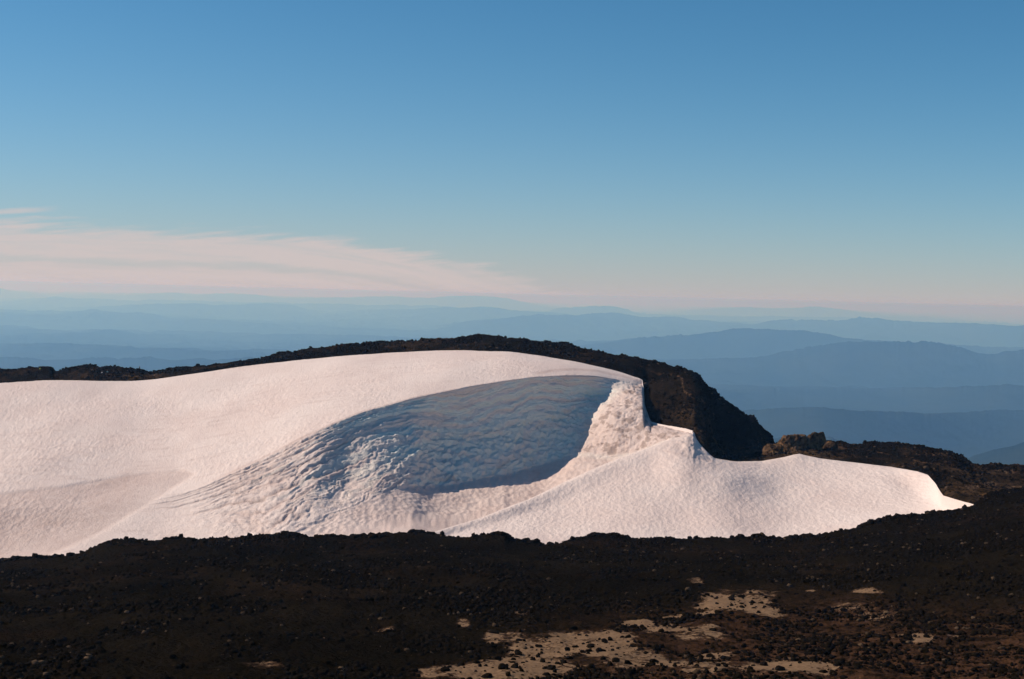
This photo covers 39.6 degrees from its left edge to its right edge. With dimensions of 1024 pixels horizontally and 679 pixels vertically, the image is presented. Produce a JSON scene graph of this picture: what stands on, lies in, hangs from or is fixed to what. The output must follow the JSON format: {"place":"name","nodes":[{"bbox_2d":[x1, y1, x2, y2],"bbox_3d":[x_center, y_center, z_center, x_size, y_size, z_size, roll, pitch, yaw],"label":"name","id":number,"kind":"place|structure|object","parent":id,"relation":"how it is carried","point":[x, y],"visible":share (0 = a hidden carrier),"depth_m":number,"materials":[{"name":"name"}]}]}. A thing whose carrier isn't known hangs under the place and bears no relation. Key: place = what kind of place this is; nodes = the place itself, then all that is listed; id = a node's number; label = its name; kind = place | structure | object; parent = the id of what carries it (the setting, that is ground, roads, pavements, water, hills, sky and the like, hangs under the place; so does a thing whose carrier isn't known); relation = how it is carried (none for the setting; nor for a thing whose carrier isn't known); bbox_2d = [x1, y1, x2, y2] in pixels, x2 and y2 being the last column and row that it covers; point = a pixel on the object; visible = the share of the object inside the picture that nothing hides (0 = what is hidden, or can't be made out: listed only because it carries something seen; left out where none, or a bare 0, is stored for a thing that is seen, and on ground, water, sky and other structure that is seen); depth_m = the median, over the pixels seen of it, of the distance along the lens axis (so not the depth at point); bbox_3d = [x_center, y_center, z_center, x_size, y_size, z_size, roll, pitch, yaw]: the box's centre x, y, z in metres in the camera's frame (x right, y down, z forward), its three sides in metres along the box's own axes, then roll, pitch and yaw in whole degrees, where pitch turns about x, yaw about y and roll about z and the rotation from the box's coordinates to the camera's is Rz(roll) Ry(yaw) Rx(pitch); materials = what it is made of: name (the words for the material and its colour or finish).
{"place":"outdoors","nodes":[
{"label":"outdoors","id":0,"kind":"place"},
{"bbox_2d":[0,487,1023,678],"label":"ground","id":1,"kind":"structure","parent":0,"point":[312,615],"depth_m":154.87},
{"bbox_2d":[0,350,693,557],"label":"snowfield","id":2,"kind":"structure","parent":1,"relation":"on","point":[426,441],"depth_m":408.71,"materials":[{"name":"white snow"}]},
{"bbox_2d":[440,666,449,671],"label":"rock","id":3,"kind":"object","parent":1,"relation":"on","point":[444,669],"visible":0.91,"depth_m":109.19,"materials":[{"name":"stone"}]},
{"bbox_2d":[481,673,492,677],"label":"rock","id":4,"kind":"object","parent":1,"relation":"on","point":[487,675],"visible":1,"depth_m":107.87,"materials":[{"name":"stone"}]},
{"bbox_2d":[489,629,498,633],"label":"rock","id":5,"kind":"object","parent":1,"relation":"on","point":[494,631],"visible":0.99,"depth_m":135.01,"materials":[{"name":"stone"}]},
{"bbox_2d":[492,656,501,659],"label":"rock","id":6,"kind":"object","parent":1,"relation":"on","point":[497,658],"visible":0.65,"depth_m":117.64,"materials":[{"name":"stone"}]},
{"bbox_2d":[0,490,996,562],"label":"crest scree","id":7,"kind":"structure","parent":1,"relation":"on","point":[370,535],"depth_m":268.86,"materials":[{"name":"stone"}]},
{"bbox_2d":[498,663,508,669],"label":"rock","id":8,"kind":"object","parent":1,"relation":"on","point":[501,666],"visible":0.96,"depth_m":110.43,"materials":[{"name":"stone"}]},
{"bbox_2d":[0,485,1023,678],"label":"scree","id":9,"kind":"structure","parent":1,"relation":"on","point":[311,673],"depth_m":160.48,"materials":[{"name":"stone"}]},
{"bbox_2d":[510,663,518,667],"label":"rock","id":10,"kind":"object","parent":1,"relation":"on","point":[514,665],"visible":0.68,"depth_m":112.45,"materials":[{"name":"stone"}]},
{"bbox_2d":[515,650,521,654],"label":"rock","id":11,"kind":"object","parent":1,"relation":"on","point":[518,652],"visible":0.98,"depth_m":123.05,"materials":[{"name":"stone"}]},
{"bbox_2d":[546,665,555,669],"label":"rock","id":12,"kind":"object","parent":1,"relation":"on","point":[550,667],"visible":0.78,"depth_m":112.90,"materials":[{"name":"stone"}]},
{"bbox_2d":[569,626,577,629],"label":"rock","id":13,"kind":"object","parent":1,"relation":"on","point":[573,627],"visible":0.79,"depth_m":142.14,"materials":[{"name":"stone"}]},
{"bbox_2d":[612,657,619,661],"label":"rock","id":14,"kind":"object","parent":1,"relation":"on","point":[615,659],"visible":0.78,"depth_m":118.33,"materials":[{"name":"stone"}]},
{"bbox_2d":[624,660,632,664],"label":"rock","id":15,"kind":"object","parent":1,"relation":"on","point":[628,662],"visible":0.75,"depth_m":116.97,"materials":[{"name":"stone"}]},
{"bbox_2d":[651,645,660,650],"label":"rock","id":16,"kind":"object","parent":1,"relation":"on","point":[658,647],"visible":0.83,"depth_m":128.56,"materials":[{"name":"stone"}]},
{"bbox_2d":[435,432,973,543],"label":"snow mound","id":17,"kind":"object","parent":1,"relation":"on","point":[684,486],"visible":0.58,"depth_m":358.03,"materials":[{"name":"white snow"}]},
{"bbox_2d":[760,661,767,665],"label":"rock","id":18,"kind":"object","parent":1,"relation":"on","point":[763,663],"visible":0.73,"depth_m":119.55,"materials":[{"name":"stone"}]},
{"bbox_2d":[775,665,784,670],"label":"rock","id":19,"kind":"object","parent":1,"relation":"on","point":[779,668],"visible":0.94,"depth_m":114.19,"materials":[{"name":"stone"}]},
{"bbox_2d":[0,325,1023,464],"bbox_3d":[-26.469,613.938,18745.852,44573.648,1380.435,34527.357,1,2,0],"label":"hills","id":20,"kind":"structure","parent":0,"point":[967,401],"depth_m":20133.08,"materials":[{"name":"blue"}]},
{"bbox_2d":[0,288,1023,346],"bbox_3d":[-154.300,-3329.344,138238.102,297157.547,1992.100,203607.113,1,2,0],"label":"mountains","id":21,"kind":"structure","parent":0,"point":[425,317],"depth_m":52577.37,"materials":[{"name":"blue"}]},
{"bbox_2d":[0,334,1023,503],"bbox_3d":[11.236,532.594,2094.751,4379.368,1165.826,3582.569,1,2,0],"label":"ridge","id":22,"kind":"structure","parent":0,"point":[652,396],"depth_m":461.91,"materials":[{"name":"black stone"}]},
{"bbox_2d":[0,333,1023,503],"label":"ridge rubble","id":23,"kind":"object","parent":22,"relation":"on","point":[683,405],"visible":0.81,"depth_m":462.11,"materials":[{"name":"stone"}]},
{"bbox_2d":[762,444,783,454],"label":"rock outcrop","id":24,"kind":"object","parent":22,"relation":"on","point":[768,449],"visible":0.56,"depth_m":429.42,"materials":[{"name":"brown stone"}]},
{"bbox_2d":[777,434,810,451],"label":"rock outcrop","id":25,"kind":"object","parent":22,"relation":"on","point":[794,442],"visible":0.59,"depth_m":430.73,"materials":[{"name":"stone"}]},
{"bbox_2d":[806,432,825,449],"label":"rock outcrop","id":26,"kind":"object","parent":22,"relation":"on","point":[817,440],"visible":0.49,"depth_m":433.47,"materials":[{"name":"grey stone"}]},
{"bbox_2d":[823,441,837,448],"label":"rock outcrop","id":27,"kind":"object","parent":22,"relation":"on","point":[827,444],"visible":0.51,"depth_m":439.97,"materials":[{"name":"brown stone"}]},
{"bbox_2d":[0,0,1023,314],"label":"sky","id":28,"kind":"structure","parent":0,"point":[865,155],"materials":[{"name":"blue"}]}
]}

